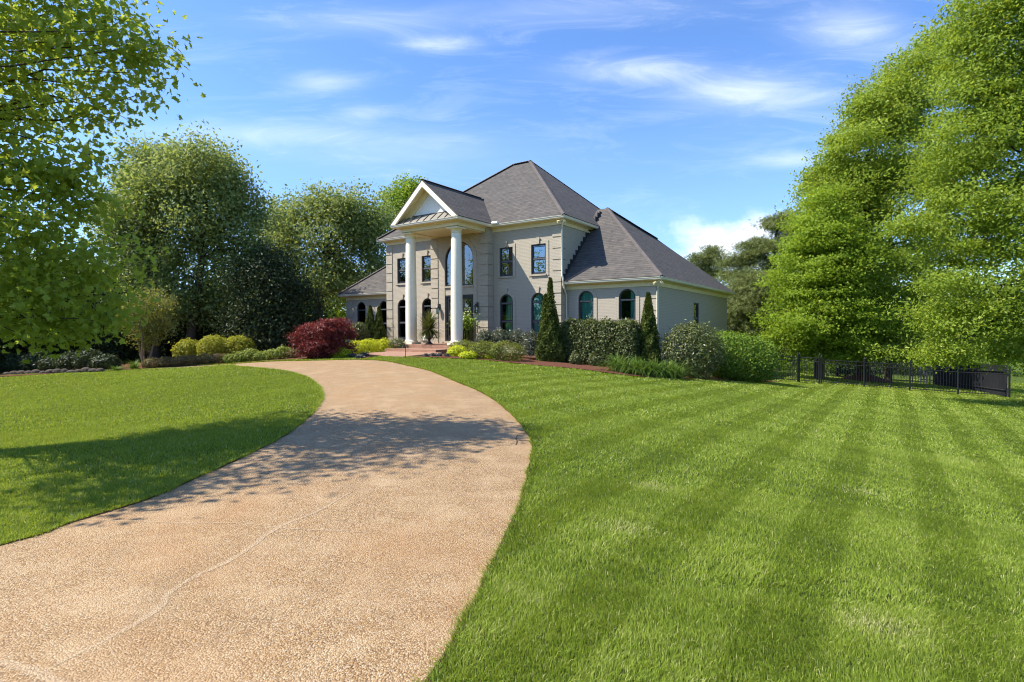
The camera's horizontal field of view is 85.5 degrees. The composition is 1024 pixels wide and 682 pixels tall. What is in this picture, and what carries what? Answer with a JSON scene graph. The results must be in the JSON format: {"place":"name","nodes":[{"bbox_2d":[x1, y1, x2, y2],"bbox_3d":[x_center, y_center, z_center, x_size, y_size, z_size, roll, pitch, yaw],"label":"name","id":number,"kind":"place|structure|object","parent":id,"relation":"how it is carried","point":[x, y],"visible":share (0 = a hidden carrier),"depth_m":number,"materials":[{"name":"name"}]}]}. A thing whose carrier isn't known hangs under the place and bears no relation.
{"place":"outdoors","nodes":[
{"label":"outdoors","id":0,"kind":"place"},
{"bbox_2d":[0,360,533,681],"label":"driveway","id":1,"kind":"structure","parent":0,"point":[351,528],"depth_m":3.91,"materials":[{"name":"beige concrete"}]},
{"bbox_2d":[0,0,1022,315],"label":"sky","id":2,"kind":"structure","parent":0,"point":[689,121],"materials":[{"name":"blue"}]},
{"bbox_2d":[0,345,1023,681],"bbox_3d":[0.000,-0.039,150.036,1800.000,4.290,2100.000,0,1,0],"label":"ground","id":3,"kind":"structure","parent":0,"point":[768,483],"depth_m":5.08,"materials":[{"name":"green plant"}]},
{"bbox_2d":[0,0,205,363],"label":"maple tree","id":4,"kind":"object","parent":3,"relation":"on","point":[30,277],"visible":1,"depth_m":7.53,"materials":[{"name":"green plant"}]},
{"bbox_2d":[2,383,314,544],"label":"edge soil","id":5,"kind":"structure","parent":3,"relation":"on","point":[136,502],"depth_m":4.98,"materials":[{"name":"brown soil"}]},
{"bbox_2d":[0,351,384,376],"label":"planting bed","id":6,"kind":"object","parent":3,"relation":"on","point":[126,365],"visible":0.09,"depth_m":24.66,"materials":[{"name":"brown soil"}]},
{"bbox_2d":[1,352,36,371],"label":"shade plant","id":7,"kind":"object","parent":6,"relation":"on","point":[9,366],"visible":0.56,"depth_m":26.36,"materials":[{"name":"green plant"}]},
{"bbox_2d":[0,256,47,370],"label":"evergreen tree","id":8,"kind":"object","parent":6,"relation":"on","point":[7,349],"visible":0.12,"depth_m":28.23,"materials":[{"name":"green plant"}]},
{"bbox_2d":[16,348,50,370],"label":"shade plant","id":9,"kind":"object","parent":6,"relation":"on","point":[31,366],"visible":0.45,"depth_m":25.62,"materials":[{"name":"green plant"}]},
{"bbox_2d":[0,246,99,370],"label":"evergreen tree","id":10,"kind":"object","parent":6,"relation":"on","point":[25,297],"depth_m":31.72,"materials":[{"name":"green plant"}]},
{"bbox_2d":[33,356,68,370],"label":"shade plant","id":11,"kind":"object","parent":6,"relation":"on","point":[41,365],"visible":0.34,"depth_m":25.09,"materials":[{"name":"green plant"}]},
{"bbox_2d":[49,351,86,369],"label":"shade plant","id":12,"kind":"object","parent":6,"relation":"on","point":[68,356],"visible":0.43,"depth_m":24.79,"materials":[{"name":"green plant"}]},
{"bbox_2d":[68,348,106,368],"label":"shade plant","id":13,"kind":"object","parent":6,"relation":"on","point":[83,364],"visible":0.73,"depth_m":24.64,"materials":[{"name":"green plant"}]},
{"bbox_2d":[14,256,172,363],"bbox_3d":[-26.011,-1.557,34.101,9.282,7.648,9.522,0,1,0],"label":"evergreen tree","id":14,"kind":"object","parent":6,"relation":"on","point":[123,352],"visible":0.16,"depth_m":32.80,"materials":[{"name":"green plant"}]},
{"bbox_2d":[87,353,124,369],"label":"shade plant","id":15,"kind":"object","parent":6,"relation":"on","point":[113,361],"visible":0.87,"depth_m":24.48,"materials":[{"name":"green plant"}]},
{"bbox_2d":[73,115,210,361],"bbox_3d":[-22.278,-5.671,33.584,8.318,14.608,7.801,0,1,0],"label":"shade tree","id":16,"kind":"object","parent":6,"relation":"on","point":[133,182],"visible":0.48,"depth_m":32.21,"materials":[{"name":"green plant"}]},
{"bbox_2d":[116,282,180,367],"bbox_3d":[-16.390,-0.585,24.862,2.928,4.214,2.565,0,1,0],"label":"crape myrtle","id":17,"kind":"object","parent":6,"relation":"on","point":[155,320],"visible":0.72,"depth_m":24.76,"materials":[{"name":"green plant"}]},
{"bbox_2d":[115,288,184,362],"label":"evergreen tree","id":18,"kind":"object","parent":6,"relation":"on","point":[167,346],"visible":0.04,"depth_m":36.43,"materials":[{"name":"green plant"}]},
{"bbox_2d":[141,357,163,367],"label":"hedge","id":19,"kind":"object","parent":6,"relation":"on","point":[147,363],"visible":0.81,"depth_m":24.36,"materials":[{"name":"green plant"}]},
{"bbox_2d":[153,356,177,367],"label":"hedge","id":20,"kind":"object","parent":6,"relation":"on","point":[165,361],"visible":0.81,"depth_m":24.53,"materials":[{"name":"green plant"}]},
{"bbox_2d":[168,355,187,366],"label":"hedge","id":21,"kind":"object","parent":6,"relation":"on","point":[178,363],"visible":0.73,"depth_m":24.71,"materials":[{"name":"green plant"}]},
{"bbox_2d":[170,337,198,360],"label":"globe shrub","id":22,"kind":"object","parent":6,"relation":"on","point":[182,347],"visible":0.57,"depth_m":29.35,"materials":[{"name":"yellow plant"}]},
{"bbox_2d":[179,355,202,364],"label":"hedge","id":23,"kind":"object","parent":6,"relation":"on","point":[189,358],"visible":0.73,"depth_m":24.96,"materials":[{"name":"green plant"}]},
{"bbox_2d":[121,118,285,345],"bbox_3d":[-18.250,-5.382,32.701,9.788,13.801,7.410,0,1,0],"label":"shade tree","id":24,"kind":"object","parent":6,"relation":"on","point":[226,192],"visible":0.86,"depth_m":31.90,"materials":[{"name":"green plant"}]},
{"bbox_2d":[194,353,215,363],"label":"hedge","id":25,"kind":"object","parent":6,"relation":"on","point":[199,359],"visible":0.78,"depth_m":25.07,"materials":[{"name":"green plant"}]},
{"bbox_2d":[165,275,251,347],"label":"evergreen tree","id":26,"kind":"object","parent":6,"relation":"on","point":[198,337],"visible":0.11,"depth_m":34.38,"materials":[{"name":"green plant"}]},
{"bbox_2d":[196,334,231,357],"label":"globe shrub","id":27,"kind":"object","parent":6,"relation":"on","point":[211,347],"visible":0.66,"depth_m":28.79,"materials":[{"name":"plant"}]},
{"bbox_2d":[207,353,225,363],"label":"hedge","id":28,"kind":"object","parent":6,"relation":"on","point":[215,360],"visible":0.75,"depth_m":25.17,"materials":[{"name":"green plant"}]},
{"bbox_2d":[221,333,256,354],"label":"globe shrub","id":29,"kind":"object","parent":6,"relation":"on","point":[234,344],"visible":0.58,"depth_m":29.08,"materials":[{"name":"plant"}]},
{"bbox_2d":[242,348,260,361],"bbox_3d":[-11.864,0.657,25.240,0.798,0.716,1.055,0,1,0],"label":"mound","id":30,"kind":"object","parent":6,"relation":"on","point":[249,352],"visible":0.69,"depth_m":24.98,"materials":[{"name":"green plant"}]},
{"bbox_2d":[207,232,316,352],"bbox_3d":[-14.124,-2.056,31.866,5.864,8.134,5.470,0,1,0],"label":"evergreen tree","id":31,"kind":"object","parent":6,"relation":"on","point":[261,327],"visible":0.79,"depth_m":30.82,"materials":[{"name":"green plant"}]},
{"bbox_2d":[273,345,289,359],"bbox_3d":[-10.375,0.534,25.003,0.850,0.760,0.987,0,1,0],"label":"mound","id":32,"kind":"object","parent":6,"relation":"on","point":[281,354],"visible":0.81,"depth_m":24.76,"materials":[{"name":"green plant"}]},
{"bbox_2d":[263,270,342,349],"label":"evergreen tree","id":33,"kind":"object","parent":6,"relation":"on","point":[314,313],"visible":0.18,"depth_m":33.70,"materials":[{"name":"green plant"}]},
{"bbox_2d":[255,176,401,320],"bbox_3d":[-13.254,-5.214,40.028,11.292,12.858,10.533,-1,2,-40],"label":"shade tree","id":34,"kind":"object","parent":6,"relation":"on","point":[348,218],"visible":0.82,"depth_m":38.43,"materials":[{"name":"green plant"}]},
{"bbox_2d":[329,347,354,357],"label":"spirea plant","id":35,"kind":"object","parent":6,"relation":"on","point":[348,351],"visible":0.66,"depth_m":22.59,"materials":[{"name":"green plant"}]},
{"bbox_2d":[349,340,368,354],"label":"spirea plant","id":36,"kind":"object","parent":6,"relation":"on","point":[360,349],"visible":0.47,"depth_m":24.43,"materials":[{"name":"yellow plant"}]},
{"bbox_2d":[349,322,369,343],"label":"laurel shrub","id":37,"kind":"object","parent":6,"relation":"on","point":[362,331],"visible":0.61,"depth_m":28.28,"materials":[{"name":"green plant"}]},
{"bbox_2d":[360,338,381,352],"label":"spirea plant","id":38,"kind":"object","parent":6,"relation":"on","point":[374,348],"visible":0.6,"depth_m":26.18,"materials":[{"name":"yellow plant"}]},
{"bbox_2d":[365,305,388,350],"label":"arborvitae","id":39,"kind":"object","parent":6,"relation":"on","point":[376,327],"visible":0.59,"depth_m":31.42,"materials":[{"name":"green plant"}]},
{"bbox_2d":[387,337,406,347],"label":"boxwood shrub","id":40,"kind":"object","parent":6,"relation":"on","point":[395,344],"visible":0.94,"depth_m":27.21,"materials":[{"name":"green plant"}]},
{"bbox_2d":[269,268,363,319],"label":"bright tree","id":41,"kind":"object","parent":3,"relation":"on","point":[338,313],"visible":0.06,"depth_m":50.08,"materials":[{"name":"green plant"}]},
{"bbox_2d":[283,316,358,358],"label":"red maple","id":42,"kind":"object","parent":3,"relation":"on","point":[328,337],"visible":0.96,"depth_m":22.50,"materials":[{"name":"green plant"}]},
{"bbox_2d":[371,169,427,246],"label":"bright tree","id":43,"kind":"object","parent":3,"relation":"on","point":[405,190],"visible":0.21,"depth_m":56.48,"materials":[{"name":"green plant"}]},
{"bbox_2d":[365,343,489,356],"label":"brick steps","id":44,"kind":"structure","parent":3,"relation":"on","point":[421,349],"depth_m":25.79,"materials":[{"name":"brick"}]},
{"bbox_2d":[425,330,432,344],"bbox_3d":[-4.089,-0.177,27.317,0.490,0.690,0.490,0,1,0],"label":"urn","id":45,"kind":"object","parent":44,"relation":"on","point":[428,339],"visible":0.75,"depth_m":27.15,"materials":[{"name":"metal"}]},
{"bbox_2d":[413,309,446,343],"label":"sago palm","id":46,"kind":"object","parent":45,"relation":"in","point":[428,321],"visible":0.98,"depth_m":27.07,"materials":[{"name":"green plant"}]},
{"bbox_2d":[337,160,734,367],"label":"house","id":47,"kind":"structure","parent":3,"relation":"on","point":[497,249],"depth_m":27.74,"materials":[{"name":"paint"}]},
{"bbox_2d":[355,300,367,324],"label":"window","id":48,"kind":"structure","parent":47,"relation":"in","point":[362,307],"depth_m":34.58,"materials":[{"name":"black glass"}]},
{"bbox_2d":[377,299,387,336],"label":"window","id":49,"kind":"structure","parent":47,"relation":"in","point":[383,306],"depth_m":33.45,"materials":[{"name":"black glass"}]},
{"bbox_2d":[395,252,405,284],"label":"window","id":50,"kind":"structure","parent":47,"relation":"in","point":[400,264],"depth_m":31.88,"materials":[{"name":"beige stone"}]},
{"bbox_2d":[396,294,405,339],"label":"window","id":51,"kind":"structure","parent":47,"relation":"in","point":[401,308],"depth_m":31.95,"materials":[{"name":"beige stone"}]},
{"bbox_2d":[420,250,431,283],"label":"window","id":52,"kind":"structure","parent":47,"relation":"in","point":[425,260],"depth_m":30.81,"materials":[{"name":"beige stone"}]},
{"bbox_2d":[420,293,431,340],"bbox_3d":[-4.663,-1.346,30.724,1.140,2.660,0.190,1,2,34],"label":"window","id":53,"kind":"structure","parent":47,"relation":"in","point":[427,302],"depth_m":30.87,"materials":[{"name":"beige stone"}]},
{"bbox_2d":[444,241,473,287],"bbox_3d":[-2.747,-4.061,28.804,2.240,2.560,0.185,1,2,34],"label":"arched window","id":54,"kind":"structure","parent":47,"relation":"in","point":[467,255],"depth_m":28.67,"materials":[{"name":"blue glass"}]},
{"bbox_2d":[444,294,473,342],"bbox_3d":[-2.744,-1.147,28.856,1.940,2.510,0.215,1,2,34],"label":"door","id":55,"kind":"structure","parent":47,"relation":"in","point":[467,299],"depth_m":29.16,"materials":[{"name":"paint"}]},
{"bbox_2d":[497,241,515,278],"bbox_3d":[-0.273,-4.066,27.677,1.100,1.840,0.190,1,2,34],"label":"window","id":56,"kind":"structure","parent":47,"relation":"in","point":[505,256],"depth_m":27.73,"materials":[{"name":"beige stone"}]},
{"bbox_2d":[497,288,515,339],"bbox_3d":[-0.234,-1.307,27.779,1.140,2.680,0.290,1,2,34],"label":"window","id":57,"kind":"structure","parent":47,"relation":"in","point":[507,304],"depth_m":27.81,"materials":[{"name":"black glass"}]},
{"bbox_2d":[528,286,546,339],"bbox_3d":[1.314,-1.290,26.726,1.160,2.680,0.290,1,2,34],"label":"window","id":58,"kind":"structure","parent":47,"relation":"in","point":[537,302],"depth_m":26.89,"materials":[{"name":"glass"}]},
{"bbox_2d":[528,237,548,276],"bbox_3d":[1.321,-4.049,26.657,1.120,1.840,0.295,1,2,34],"label":"window","id":59,"kind":"structure","parent":47,"relation":"in","point":[545,265],"depth_m":26.66,"materials":[{"name":"beige stone"}]},
{"bbox_2d":[575,289,596,319],"bbox_3d":[3.490,-1.274,25.855,1.120,2.470,0.282,1,2,34],"label":"window","id":60,"kind":"structure","parent":47,"relation":"in","point":[588,298],"depth_m":25.92,"materials":[{"name":"teal glass"}]},
{"bbox_2d":[615,287,638,322],"bbox_3d":[5.173,-1.255,24.715,1.130,2.470,0.285,1,2,34],"label":"window","id":61,"kind":"structure","parent":47,"relation":"in","point":[634,299],"depth_m":24.68,"materials":[{"name":"beige stone"}]},
{"bbox_2d":[406,352,781,381],"bbox_3d":[4.315,1.308,23.765,17.307,1.450,8.762,0,1,0],"label":"mulch bed","id":62,"kind":"object","parent":3,"relation":"on","point":[532,360],"visible":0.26,"depth_m":22.29,"materials":[{"name":"brown soil"}]},
{"bbox_2d":[447,345,466,356],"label":"spirea plant","id":63,"kind":"object","parent":62,"relation":"on","point":[452,352],"visible":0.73,"depth_m":23.71,"materials":[{"name":"yellow plant"}]},
{"bbox_2d":[446,339,476,350],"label":"azalea shrub","id":64,"kind":"object","parent":62,"relation":"on","point":[465,344],"visible":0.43,"depth_m":24.59,"materials":[{"name":"green plant"}]},
{"bbox_2d":[465,339,501,357],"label":"azalea shrub","id":65,"kind":"object","parent":62,"relation":"on","point":[480,346],"visible":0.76,"depth_m":23.08,"materials":[{"name":"green plant"}]},
{"bbox_2d":[474,329,494,345],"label":"skimmia shrub","id":66,"kind":"object","parent":62,"relation":"on","point":[484,336],"visible":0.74,"depth_m":24.74,"materials":[{"name":"green plant"}]},
{"bbox_2d":[489,327,509,347],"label":"skimmia shrub","id":67,"kind":"object","parent":62,"relation":"on","point":[498,338],"visible":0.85,"depth_m":24.52,"materials":[{"name":"green plant"}]},
{"bbox_2d":[488,339,526,360],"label":"azalea shrub","id":68,"kind":"object","parent":62,"relation":"on","point":[519,354],"visible":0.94,"depth_m":22.62,"materials":[{"name":"green plant"}]},
{"bbox_2d":[508,328,525,352],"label":"skimmia shrub","id":69,"kind":"object","parent":62,"relation":"on","point":[514,335],"visible":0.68,"depth_m":24.43,"materials":[{"name":"green plant"}]},
{"bbox_2d":[534,277,565,361],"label":"arborvitae","id":70,"kind":"object","parent":62,"relation":"on","point":[549,344],"visible":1,"depth_m":23.39,"materials":[{"name":"green plant"}]},
{"bbox_2d":[560,320,582,362],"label":"laurel hedge","id":71,"kind":"object","parent":62,"relation":"on","point":[567,340],"visible":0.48,"depth_m":23.48,"materials":[{"name":"green plant"}]},
{"bbox_2d":[575,319,605,365],"bbox_3d":[3.324,0.079,23.437,1.196,2.074,1.247,1,2,34],"label":"laurel hedge","id":72,"kind":"object","parent":62,"relation":"on","point":[586,342],"visible":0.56,"depth_m":23.06,"materials":[{"name":"green plant"}]},
{"bbox_2d":[587,351,598,365],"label":"young shrub","id":73,"kind":"object","parent":62,"relation":"on","point":[592,359],"visible":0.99,"depth_m":22.70,"materials":[{"name":"green plant"}]},
{"bbox_2d":[592,319,621,366],"bbox_3d":[4.030,0.151,22.980,1.192,2.141,1.262,1,2,32],"label":"laurel hedge","id":74,"kind":"object","parent":62,"relation":"on","point":[600,346],"visible":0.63,"depth_m":22.59,"materials":[{"name":"green plant"}]},
{"bbox_2d":[598,348,638,372],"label":"daylily clump","id":75,"kind":"object","parent":62,"relation":"on","point":[617,363],"visible":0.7,"depth_m":20.55,"materials":[{"name":"green plant"}]},
{"bbox_2d":[612,318,640,362],"bbox_3d":[4.720,0.165,22.498,1.190,2.259,1.250,1,2,33],"label":"laurel hedge","id":76,"kind":"object","parent":62,"relation":"on","point":[627,325],"visible":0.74,"depth_m":22.11,"materials":[{"name":"green plant"}]},
{"bbox_2d":[606,352,648,374],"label":"daylily clump","id":77,"kind":"object","parent":62,"relation":"on","point":[626,367],"visible":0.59,"depth_m":20.14,"materials":[{"name":"green plant"}]},
{"bbox_2d":[613,356,656,375],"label":"daylily clump","id":78,"kind":"object","parent":62,"relation":"on","point":[634,366],"visible":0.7,"depth_m":19.93,"materials":[{"name":"green plant"}]},
{"bbox_2d":[623,358,674,376],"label":"daylily clump","id":79,"kind":"object","parent":62,"relation":"on","point":[645,370],"visible":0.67,"depth_m":19.85,"materials":[{"name":"green plant"}]},
{"bbox_2d":[637,292,663,366],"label":"arborvitae","id":80,"kind":"object","parent":62,"relation":"on","point":[649,344],"visible":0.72,"depth_m":22.16,"materials":[{"name":"green plant"}]},
{"bbox_2d":[638,356,677,377],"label":"daylily clump","id":81,"kind":"object","parent":62,"relation":"on","point":[659,372],"visible":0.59,"depth_m":19.95,"materials":[{"name":"green plant"}]},
{"bbox_2d":[641,359,691,379],"bbox_3d":[5.588,1.022,20.245,2.358,1.076,2.256,0,1,0],"label":"daylily clump","id":82,"kind":"object","parent":62,"relation":"on","point":[670,371],"visible":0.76,"depth_m":20.04,"materials":[{"name":"green plant"}]},
{"bbox_2d":[663,359,701,378],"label":"daylily clump","id":83,"kind":"object","parent":62,"relation":"on","point":[675,375],"visible":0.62,"depth_m":20.33,"materials":[{"name":"green plant"}]},
{"bbox_2d":[657,319,728,379],"bbox_3d":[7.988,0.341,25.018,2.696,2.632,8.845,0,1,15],"label":"round shrub","id":84,"kind":"object","parent":62,"relation":"on","point":[692,345],"visible":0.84,"depth_m":21.42,"materials":[{"name":"green plant"}]},
{"bbox_2d":[696,330,781,382],"bbox_3d":[9.426,0.635,23.456,3.118,2.280,3.467,0,1,0],"label":"clipped hedge","id":85,"kind":"object","parent":62,"relation":"on","point":[739,358],"visible":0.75,"depth_m":22.27,"materials":[{"name":"green plant"}]},
{"bbox_2d":[684,243,732,278],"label":"pine tree","id":86,"kind":"object","parent":3,"relation":"on","point":[708,255],"visible":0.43,"depth_m":51.08,"materials":[{"name":"green plant"}]},
{"bbox_2d":[712,209,797,370],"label":"pine tree","id":87,"kind":"object","parent":3,"relation":"on","point":[754,251],"visible":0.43,"depth_m":43.14,"materials":[{"name":"green plant"}]},
{"bbox_2d":[722,265,794,366],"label":"cedar tree","id":88,"kind":"object","parent":3,"relation":"on","point":[744,300],"visible":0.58,"depth_m":38.73,"materials":[{"name":"green plant"}]},
{"bbox_2d":[770,354,798,381],"bbox_3d":[13.662,1.363,27.776,1.747,1.872,0.078,-1,1,-17],"label":"iron fence","id":89,"kind":"object","parent":3,"relation":"on","point":[792,360],"visible":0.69,"depth_m":27.91,"materials":[{"name":"black metal"}]},
{"bbox_2d":[765,339,838,375],"bbox_3d":[19.834,0.908,37.839,5.624,3.013,4.844,0,1,0],"label":"backyard shrub","id":90,"kind":"object","parent":3,"relation":"on","point":[804,370],"visible":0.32,"depth_m":37.40,"materials":[{"name":"green plant"}]},
{"bbox_2d":[799,352,819,383],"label":"iron gate","id":91,"kind":"structure","parent":3,"relation":"on","point":[806,380],"depth_m":27.76,"materials":[{"name":"black metal"}]},
{"bbox_2d":[743,180,914,379],"bbox_3d":[17.482,-3.187,30.950,8.051,11.277,6.830,0,1,0],"label":"cypress tree","id":92,"kind":"object","parent":3,"relation":"on","point":[816,323],"visible":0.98,"depth_m":29.79,"materials":[{"name":"green plant"}]},
{"bbox_2d":[778,50,918,380],"bbox_3d":[22.743,-8.056,36.697,9.175,22.239,4.217,0,1,0],"label":"young tree","id":93,"kind":"object","parent":3,"relation":"on","point":[889,373],"visible":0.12,"depth_m":36.77,"materials":[{"name":"green plant"}]},
{"bbox_2d":[825,360,884,377],"bbox_3d":[24.449,1.531,39.940,5.385,2.708,4.755,0,1,0],"label":"backyard shrub","id":94,"kind":"object","parent":3,"relation":"on","point":[835,373],"visible":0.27,"depth_m":39.16,"materials":[{"name":"green plant"}]},
{"bbox_2d":[841,374,894,382],"bbox_3d":[20.986,2.298,33.061,3.800,0.670,3.800,0,1,0],"label":"mulch mound","id":95,"kind":"object","parent":3,"relation":"on","point":[872,377],"visible":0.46,"depth_m":32.33,"materials":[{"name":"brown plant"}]},
{"bbox_2d":[772,18,1004,374],"bbox_3d":[21.843,-7.903,32.691,12.096,21.225,11.293,0,1,0],"label":"broad tree","id":96,"kind":"object","parent":95,"relation":"on","point":[887,109],"visible":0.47,"depth_m":31.38,"materials":[{"name":"green plant"}]},
{"bbox_2d":[879,333,945,378],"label":"backyard shrub","id":97,"kind":"object","parent":3,"relation":"on","point":[896,370],"visible":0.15,"depth_m":40.41,"materials":[{"name":"green plant"}]},
{"bbox_2d":[820,355,1010,396],"bbox_3d":[18.672,1.692,25.996,7.343,1.983,0.076,0,1,25],"label":"iron fence","id":98,"kind":"object","parent":3,"relation":"on","point":[937,390],"visible":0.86,"depth_m":25.97,"materials":[{"name":"black metal"}]},
{"bbox_2d":[867,0,1023,374],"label":"broad tree","id":99,"kind":"object","parent":3,"relation":"on","point":[995,103],"visible":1,"depth_m":20.34,"materials":[{"name":"green plant"}]},
{"bbox_2d":[916,268,1022,365],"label":"background tree","id":100,"kind":"object","parent":3,"relation":"on","point":[983,295],"visible":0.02,"depth_m":57.36,"materials":[{"name":"green plant"}]},
{"bbox_2d":[932,363,1007,396],"bbox_3d":[25.479,2.085,31.396,0.087,2.351,15.010,0,1,27],"label":"board fence","id":101,"kind":"object","parent":3,"relation":"on","point":[993,383],"visible":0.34,"depth_m":28.71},
{"bbox_2d":[966,259,1023,373],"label":"background tree","id":102,"kind":"object","parent":3,"relation":"on","point":[1004,286],"visible":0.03,"depth_m":58.47,"materials":[{"name":"green plant"}]},
{"bbox_2d":[972,323,1023,380],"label":"backyard shrub","id":103,"kind":"object","parent":3,"relation":"on","point":[1017,367],"visible":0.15,"depth_m":40.39,"materials":[{"name":"green plant"}]},
{"bbox_2d":[519,328,537,358],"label":"skimmia shrub","id":104,"kind":"object","parent":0,"point":[531,341],"visible":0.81,"depth_m":23.87,"materials":[{"name":"green plant"}]},
{"bbox_3d":[-2.392,-0.189,27.554,0.490,0.690,0.490,0,1,0],"label":"urn","id":105,"kind":"object","parent":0,"visible":0},
{"bbox_2d":[446,311,479,340],"bbox_3d":[-2.408,-0.742,27.635,1.747,1.814,2.420,0,1,0],"label":"fern planting","id":106,"kind":"object","parent":105,"relation":"in","point":[467,328],"visible":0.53,"depth_m":27.34,"materials":[{"name":"green plant"}]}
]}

